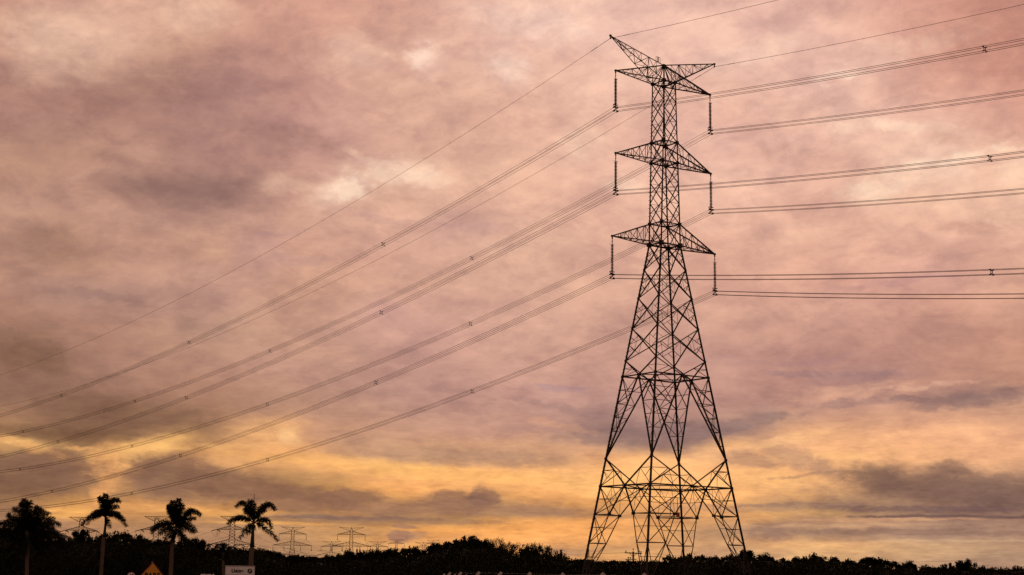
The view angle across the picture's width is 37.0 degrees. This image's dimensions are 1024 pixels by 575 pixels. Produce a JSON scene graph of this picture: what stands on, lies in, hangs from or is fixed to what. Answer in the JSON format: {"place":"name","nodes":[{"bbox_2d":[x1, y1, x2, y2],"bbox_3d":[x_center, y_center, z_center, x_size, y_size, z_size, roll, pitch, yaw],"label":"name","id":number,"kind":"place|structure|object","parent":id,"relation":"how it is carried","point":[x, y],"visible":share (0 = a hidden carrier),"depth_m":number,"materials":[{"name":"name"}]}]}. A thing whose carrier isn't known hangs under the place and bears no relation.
{"place":"outdoors","nodes":[
{"label":"outdoors","id":0,"kind":"place"},
{"bbox_2d":[388,539,404,550],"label":"distant pylon","id":1,"kind":"object","parent":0,"point":[395,543],"visible":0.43,"depth_m":1643.10,"materials":[{"name":"metal"}]},
{"bbox_2d":[0,0,1023,569],"label":"sky","id":2,"kind":"structure","parent":0,"point":[151,151],"materials":[{"name":"pink"}]},
{"label":"ground","id":3,"kind":"structure","parent":0,"visible":0},
{"bbox_2d":[0,498,76,574],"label":"palm tree","id":4,"kind":"object","parent":3,"relation":"on","point":[27,522],"visible":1,"depth_m":143.91,"materials":[{"name":"black plant"}]},
{"bbox_2d":[63,536,82,544],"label":"bush","id":5,"kind":"object","parent":3,"relation":"on","point":[75,540],"visible":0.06,"depth_m":186.75,"materials":[{"name":"black plant"}]},
{"bbox_2d":[60,517,99,535],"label":"angle pylon","id":6,"kind":"object","parent":3,"relation":"on","point":[79,521],"visible":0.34,"depth_m":987.07,"materials":[{"name":"metal"}]},
{"bbox_2d":[69,529,93,542],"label":"tree","id":7,"kind":"object","parent":3,"relation":"on","point":[82,535],"visible":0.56,"depth_m":196.94,"materials":[{"name":"black plant"}]},
{"bbox_2d":[80,493,127,574],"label":"palm tree","id":8,"kind":"object","parent":3,"relation":"on","point":[106,505],"visible":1,"depth_m":149.93,"materials":[{"name":"black plant"}]},
{"bbox_2d":[93,530,129,543],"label":"tree","id":9,"kind":"object","parent":3,"relation":"on","point":[115,537],"visible":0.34,"depth_m":186.36,"materials":[{"name":"black plant"}]},
{"bbox_2d":[114,529,151,555],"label":"tree","id":10,"kind":"object","parent":3,"relation":"on","point":[125,537],"visible":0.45,"depth_m":181.54,"materials":[{"name":"black plant"}]},
{"bbox_2d":[135,516,166,541],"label":"angle pylon","id":11,"kind":"object","parent":3,"relation":"on","point":[147,528],"visible":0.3,"depth_m":986.69,"materials":[{"name":"metal"}]},
{"bbox_2d":[141,562,162,574],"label":"warning sign","id":12,"kind":"object","parent":3,"relation":"on","point":[152,569],"visible":1,"depth_m":60.93,"materials":[{"name":"yellow metal"}]},
{"bbox_2d":[149,498,202,574],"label":"palm tree","id":13,"kind":"object","parent":3,"relation":"on","point":[177,520],"visible":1,"depth_m":149.90,"materials":[{"name":"black plant"}]},
{"bbox_2d":[177,537,205,552],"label":"tree","id":14,"kind":"object","parent":3,"relation":"on","point":[189,542],"visible":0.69,"depth_m":182.10,"materials":[{"name":"black plant"}]},
{"bbox_2d":[191,539,210,557],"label":"bush","id":15,"kind":"object","parent":3,"relation":"on","point":[200,544],"visible":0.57,"depth_m":182.07,"materials":[{"name":"black plant"}]},
{"bbox_2d":[209,542,236,574],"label":"palm tree","id":16,"kind":"object","parent":3,"relation":"on","point":[221,549],"visible":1,"depth_m":162.27,"materials":[{"name":"black plant"}]},
{"bbox_2d":[205,516,255,548],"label":"angle pylon","id":17,"kind":"object","parent":3,"relation":"on","point":[239,542],"visible":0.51,"depth_m":985.85,"materials":[{"name":"metal"}]},
{"bbox_2d":[220,531,314,555],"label":"distant line","id":18,"kind":"object","parent":17,"relation":"hanging from","point":[281,550],"visible":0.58,"depth_m":835.50,"materials":[{"name":"metal"}]},
{"bbox_2d":[225,545,248,555],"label":"bush","id":19,"kind":"object","parent":3,"relation":"on","point":[241,552],"visible":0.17,"depth_m":187.29,"materials":[{"name":"black plant"}]},
{"bbox_2d":[225,565,254,574],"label":"direction sign","id":20,"kind":"object","parent":3,"relation":"on","point":[239,569],"visible":1,"depth_m":98.27,"materials":[{"name":"white metal"}]},
{"bbox_2d":[236,548,267,556],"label":"bush","id":21,"kind":"object","parent":3,"relation":"on","point":[257,552],"visible":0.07,"depth_m":192.01,"materials":[{"name":"black plant"}]},
{"bbox_2d":[226,494,279,564],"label":"palm tree","id":22,"kind":"object","parent":3,"relation":"on","point":[251,510],"visible":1,"depth_m":150.25,"materials":[{"name":"black plant"}]},
{"bbox_2d":[255,547,273,556],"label":"bush","id":23,"kind":"object","parent":3,"relation":"on","point":[266,551],"visible":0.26,"depth_m":197.11,"materials":[{"name":"black plant"}]},
{"bbox_2d":[273,551,284,559],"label":"tree","id":24,"kind":"object","parent":3,"relation":"on","point":[279,554],"visible":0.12,"depth_m":412.53,"materials":[{"name":"black plant"}]},
{"bbox_2d":[279,555,298,562],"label":"tree","id":25,"kind":"object","parent":3,"relation":"on","point":[291,557],"visible":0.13,"depth_m":422.18,"materials":[{"name":"black plant"}]},
{"bbox_2d":[274,527,311,555],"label":"distant pylon","id":26,"kind":"object","parent":3,"relation":"on","point":[295,541],"visible":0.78,"depth_m":986.35,"materials":[{"name":"metal"}]},
{"bbox_2d":[293,554,307,561],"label":"tree","id":27,"kind":"object","parent":3,"relation":"on","point":[302,558],"visible":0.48,"depth_m":423.39,"materials":[{"name":"black plant"}]},
{"bbox_2d":[308,556,323,562],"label":"tree","id":28,"kind":"object","parent":3,"relation":"on","point":[312,558],"visible":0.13,"depth_m":422.28,"materials":[{"name":"black plant"}]},
{"bbox_2d":[322,554,333,560],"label":"tree","id":29,"kind":"object","parent":3,"relation":"on","point":[326,556],"visible":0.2,"depth_m":422.42,"materials":[{"name":"black plant"}]},
{"bbox_2d":[316,541,341,555],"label":"distant pylon","id":30,"kind":"object","parent":3,"relation":"on","point":[329,546],"visible":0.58,"depth_m":1296.25,"materials":[{"name":"metal"}]},
{"bbox_2d":[327,553,351,561],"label":"bush","id":31,"kind":"object","parent":3,"relation":"on","point":[338,556],"visible":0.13,"depth_m":225.20,"materials":[{"name":"black plant"}]},
{"bbox_2d":[331,527,370,551],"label":"distant pylon","id":32,"kind":"object","parent":3,"relation":"on","point":[349,539],"visible":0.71,"depth_m":966.93,"materials":[{"name":"metal"}]},
{"bbox_2d":[342,548,366,563],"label":"bush","id":33,"kind":"object","parent":3,"relation":"on","point":[349,554],"visible":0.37,"depth_m":214.99,"materials":[{"name":"black plant"}]},
{"bbox_2d":[355,549,377,560],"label":"bush","id":34,"kind":"object","parent":3,"relation":"on","point":[366,553],"visible":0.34,"depth_m":215.75,"materials":[{"name":"black plant"}]},
{"bbox_2d":[367,541,387,550],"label":"distant pylon","id":35,"kind":"object","parent":3,"relation":"on","point":[376,545],"visible":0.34,"depth_m":1331.60,"materials":[{"name":"metal"}]},
{"bbox_2d":[367,547,393,559],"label":"bush","id":36,"kind":"object","parent":3,"relation":"on","point":[378,552],"visible":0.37,"depth_m":210.75,"materials":[{"name":"black plant"}]},
{"bbox_2d":[382,547,408,558],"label":"bush","id":37,"kind":"object","parent":3,"relation":"on","point":[394,551],"visible":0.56,"depth_m":211.25,"materials":[{"name":"black plant"}]},
{"bbox_2d":[393,545,422,558],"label":"bush","id":38,"kind":"object","parent":3,"relation":"on","point":[411,549],"visible":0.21,"depth_m":211.78,"materials":[{"name":"black plant"}]},
{"bbox_2d":[406,551,427,557],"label":"bush","id":39,"kind":"object","parent":3,"relation":"on","point":[419,554],"visible":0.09,"depth_m":206.97,"materials":[{"name":"black plant"}]},
{"bbox_2d":[416,542,432,550],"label":"distant pylon","id":40,"kind":"object","parent":3,"relation":"on","point":[422,547],"visible":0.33,"depth_m":1331.72,"materials":[{"name":"metal"}]},
{"bbox_2d":[423,543,435,554],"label":"tree","id":41,"kind":"object","parent":3,"relation":"on","point":[425,552],"visible":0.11,"depth_m":202.27,"materials":[{"name":"black plant"}]},
{"bbox_2d":[429,541,452,549],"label":"tree","id":42,"kind":"object","parent":3,"relation":"on","point":[450,543],"visible":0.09,"depth_m":201.65,"materials":[{"name":"black plant"}]},
{"bbox_2d":[431,539,467,551],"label":"tree","id":43,"kind":"object","parent":3,"relation":"on","point":[447,544],"visible":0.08,"depth_m":196.10,"materials":[{"name":"black plant"}]},
{"bbox_2d":[455,535,487,549],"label":"tree","id":44,"kind":"object","parent":3,"relation":"on","point":[471,541],"visible":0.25,"depth_m":191.37,"materials":[{"name":"black plant"}]},
{"bbox_2d":[480,538,495,548],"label":"tree","id":45,"kind":"object","parent":3,"relation":"on","point":[485,541],"visible":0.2,"depth_m":194.10,"materials":[{"name":"black plant"}]},
{"bbox_2d":[476,544,505,554],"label":"bush","id":46,"kind":"object","parent":3,"relation":"on","point":[491,551],"visible":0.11,"depth_m":186.49,"materials":[{"name":"black plant"}]},
{"bbox_2d":[487,537,508,554],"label":"tree","id":47,"kind":"object","parent":3,"relation":"on","point":[499,547],"visible":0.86,"depth_m":185.18,"materials":[{"name":"black plant"}]},
{"bbox_2d":[499,541,520,555],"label":"tree","id":48,"kind":"object","parent":3,"relation":"on","point":[511,545],"visible":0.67,"depth_m":185.13,"materials":[{"name":"black plant"}]},
{"bbox_2d":[0,534,1023,574],"bbox_3d":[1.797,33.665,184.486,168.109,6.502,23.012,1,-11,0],"label":"thicket","id":49,"kind":"object","parent":3,"relation":"on","point":[58,572],"visible":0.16,"depth_m":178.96,"materials":[{"name":"black plant"}]},
{"bbox_2d":[509,543,533,556],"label":"bush","id":50,"kind":"object","parent":3,"relation":"on","point":[523,551],"visible":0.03,"depth_m":192.75,"materials":[{"name":"black plant"}]},
{"bbox_2d":[516,546,535,557],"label":"tree","id":51,"kind":"object","parent":3,"relation":"on","point":[523,549],"visible":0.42,"depth_m":187.29,"materials":[{"name":"black plant"}]},
{"bbox_2d":[525,543,552,558],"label":"tree","id":52,"kind":"object","parent":3,"relation":"on","point":[539,550],"visible":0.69,"depth_m":184.89,"materials":[{"name":"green plant"}]},
{"bbox_2d":[541,548,559,559],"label":"bush","id":53,"kind":"object","parent":3,"relation":"on","point":[555,555],"visible":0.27,"depth_m":189.16,"materials":[{"name":"green plant"}]},
{"bbox_2d":[544,553,575,562],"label":"bush","id":54,"kind":"object","parent":3,"relation":"on","point":[565,557],"visible":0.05,"depth_m":195.57,"materials":[{"name":"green plant"}]},
{"bbox_2d":[625,549,641,564],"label":"utility pole","id":55,"kind":"object","parent":3,"relation":"on","point":[632,555],"visible":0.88,"depth_m":231.44,"materials":[{"name":"metal"}]},
{"bbox_2d":[261,546,988,567],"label":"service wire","id":56,"kind":"object","parent":55,"relation":"attached to","point":[566,554],"visible":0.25,"depth_m":247.67,"materials":[{"name":"metal"}]},
{"bbox_2d":[581,34,750,574],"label":"transmission tower","id":57,"kind":"structure","parent":3,"relation":"on","point":[680,246],"depth_m":152.17,"materials":[{"name":"metal"}]},
{"bbox_2d":[1,0,775,374],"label":"earth wire","id":58,"kind":"object","parent":57,"relation":"attached to","point":[399,174],"visible":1,"depth_m":175.03,"materials":[{"name":"metal"}]},
{"bbox_2d":[8,4,1023,404],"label":"earth wire","id":59,"kind":"object","parent":57,"relation":"attached to","point":[602,134],"visible":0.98,"depth_m":169.91,"materials":[{"name":"metal"}]},
{"bbox_2d":[609,239,614,278],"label":"insulator string","id":60,"kind":"object","parent":57,"relation":"hanging from","point":[612,264],"visible":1,"depth_m":149.16,"materials":[{"name":"ceramic"}]},
{"bbox_2d":[0,268,1019,502],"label":"conductor bundle","id":61,"kind":"object","parent":60,"relation":"hanging from","point":[992,270],"visible":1,"depth_m":150.40,"materials":[{"name":"metal"}]},
{"bbox_2d":[613,73,618,112],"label":"insulator string","id":62,"kind":"object","parent":57,"relation":"hanging from","point":[615,96],"visible":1,"depth_m":152.57,"materials":[{"name":"ceramic"}]},
{"bbox_2d":[1,38,1023,415],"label":"conductor bundle","id":63,"kind":"object","parent":62,"relation":"hanging from","point":[575,136],"visible":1,"depth_m":153.05,"materials":[{"name":"metal"}]},
{"bbox_2d":[613,156,618,195],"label":"insulator string","id":64,"kind":"object","parent":57,"relation":"hanging from","point":[615,176],"visible":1,"depth_m":151.01,"materials":[{"name":"ceramic"}]},
{"bbox_2d":[0,151,1023,457],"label":"conductor bundle","id":65,"kind":"object","parent":64,"relation":"hanging from","point":[570,219],"visible":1,"depth_m":151.07,"materials":[{"name":"metal"}]},
{"bbox_2d":[708,99,712,134],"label":"insulator string","id":66,"kind":"object","parent":57,"relation":"hanging from","point":[710,119],"visible":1,"depth_m":159.82,"materials":[{"name":"ceramic"}]},
{"bbox_2d":[1,90,1023,436],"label":"conductor bundle","id":67,"kind":"object","parent":66,"relation":"hanging from","point":[577,206],"visible":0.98,"depth_m":172.99,"materials":[{"name":"metal"}]},
{"bbox_2d":[708,176,713,214],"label":"insulator string","id":68,"kind":"object","parent":57,"relation":"hanging from","point":[710,196],"visible":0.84,"depth_m":158.18,"materials":[{"name":"ceramic"}]},
{"bbox_2d":[0,188,1023,472],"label":"conductor bundle","id":69,"kind":"object","parent":68,"relation":"hanging from","point":[576,278],"visible":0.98,"depth_m":171.31,"materials":[{"name":"metal"}]},
{"bbox_2d":[712,257,717,295],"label":"insulator string","id":70,"kind":"object","parent":57,"relation":"hanging from","point":[714,274],"visible":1,"depth_m":156.91,"materials":[{"name":"ceramic"}]},
{"bbox_2d":[0,291,1023,511],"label":"conductor bundle","id":71,"kind":"object","parent":70,"relation":"hanging from","point":[585,349],"visible":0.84,"depth_m":168.57,"materials":[{"name":"metal"}]},
{"bbox_2d":[658,554,682,565],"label":"bush","id":72,"kind":"object","parent":3,"relation":"on","point":[667,557],"visible":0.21,"depth_m":191.52,"materials":[{"name":"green plant"}]},
{"bbox_2d":[687,553,712,562],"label":"bush","id":73,"kind":"object","parent":3,"relation":"on","point":[699,557],"visible":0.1,"depth_m":186.78,"materials":[{"name":"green plant"}]},
{"bbox_2d":[698,555,720,561],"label":"bush","id":74,"kind":"object","parent":3,"relation":"on","point":[715,557],"visible":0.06,"depth_m":192.58,"materials":[{"name":"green plant"}]},
{"bbox_2d":[715,553,741,562],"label":"tree","id":75,"kind":"object","parent":3,"relation":"on","point":[726,557],"visible":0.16,"depth_m":186.11,"materials":[{"name":"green plant"}]},
{"bbox_2d":[732,549,763,562],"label":"tree","id":76,"kind":"object","parent":3,"relation":"on","point":[750,554],"visible":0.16,"depth_m":186.30,"materials":[{"name":"green plant"}]},
{"bbox_2d":[754,552,775,564],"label":"bush","id":77,"kind":"object","parent":3,"relation":"on","point":[767,557],"visible":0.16,"depth_m":191.73,"materials":[{"name":"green plant"}]},
{"bbox_2d":[775,557,788,563],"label":"bush","id":78,"kind":"object","parent":3,"relation":"on","point":[782,560],"visible":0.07,"depth_m":196.03,"materials":[{"name":"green plant"}]},
{"bbox_2d":[788,556,813,563],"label":"tree","id":79,"kind":"object","parent":3,"relation":"on","point":[795,558],"visible":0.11,"depth_m":191.04,"materials":[{"name":"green plant"}]},
{"bbox_2d":[801,552,827,562],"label":"tree","id":80,"kind":"object","parent":3,"relation":"on","point":[813,555],"visible":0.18,"depth_m":192.33,"materials":[{"name":"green plant"}]},
{"bbox_2d":[828,556,855,565],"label":"tree","id":81,"kind":"object","parent":3,"relation":"on","point":[847,562],"visible":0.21,"depth_m":190.71,"materials":[{"name":"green plant"}]},
{"bbox_2d":[859,556,874,569],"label":"tree","id":82,"kind":"object","parent":3,"relation":"on","point":[865,559],"visible":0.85,"depth_m":196.37,"materials":[{"name":"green plant"}]},
{"bbox_2d":[866,557,891,568],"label":"tree","id":83,"kind":"object","parent":3,"relation":"on","point":[876,561],"visible":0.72,"depth_m":196.39,"materials":[{"name":"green plant"}]},
{"bbox_2d":[881,560,896,569],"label":"tree","id":84,"kind":"object","parent":3,"relation":"on","point":[891,563],"visible":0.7,"depth_m":196.39,"materials":[{"name":"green plant"}]},
{"bbox_2d":[892,560,917,569],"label":"bush","id":85,"kind":"object","parent":3,"relation":"on","point":[906,564],"visible":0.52,"depth_m":186.44,"materials":[{"name":"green plant"}]},
{"bbox_2d":[932,564,952,570],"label":"bush","id":86,"kind":"object","parent":3,"relation":"on","point":[943,567],"visible":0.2,"depth_m":186.26,"materials":[{"name":"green plant"}]},
{"bbox_2d":[943,561,965,570],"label":"tree","id":87,"kind":"object","parent":3,"relation":"on","point":[960,567],"visible":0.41,"depth_m":191.20,"materials":[{"name":"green plant"}]},
{"bbox_2d":[957,558,977,570],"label":"tree","id":88,"kind":"object","parent":3,"relation":"on","point":[968,562],"visible":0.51,"depth_m":191.58,"materials":[{"name":"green plant"}]},
{"bbox_2d":[968,565,988,573],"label":"bush","id":89,"kind":"object","parent":3,"relation":"on","point":[981,567],"visible":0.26,"depth_m":187.19,"materials":[{"name":"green plant"}]},
{"bbox_2d":[987,566,1010,574],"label":"bush","id":90,"kind":"object","parent":3,"relation":"on","point":[1002,569],"visible":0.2,"depth_m":186.76,"materials":[{"name":"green plant"}]},
{"bbox_2d":[1010,565,1023,570],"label":"bush","id":91,"kind":"object","parent":3,"relation":"on","point":[1021,568],"visible":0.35,"depth_m":186.71,"materials":[{"name":"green plant"}]},
{"bbox_3d":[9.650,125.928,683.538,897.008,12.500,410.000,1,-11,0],"label":"hill","id":92,"kind":"structure","parent":0,"visible":0},
{"bbox_2d":[245,552,893,569],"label":"distant wood","id":93,"kind":"object","parent":92,"relation":"on","point":[594,561],"visible":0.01,"depth_m":623.60,"materials":[{"name":"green plant"}]}
]}

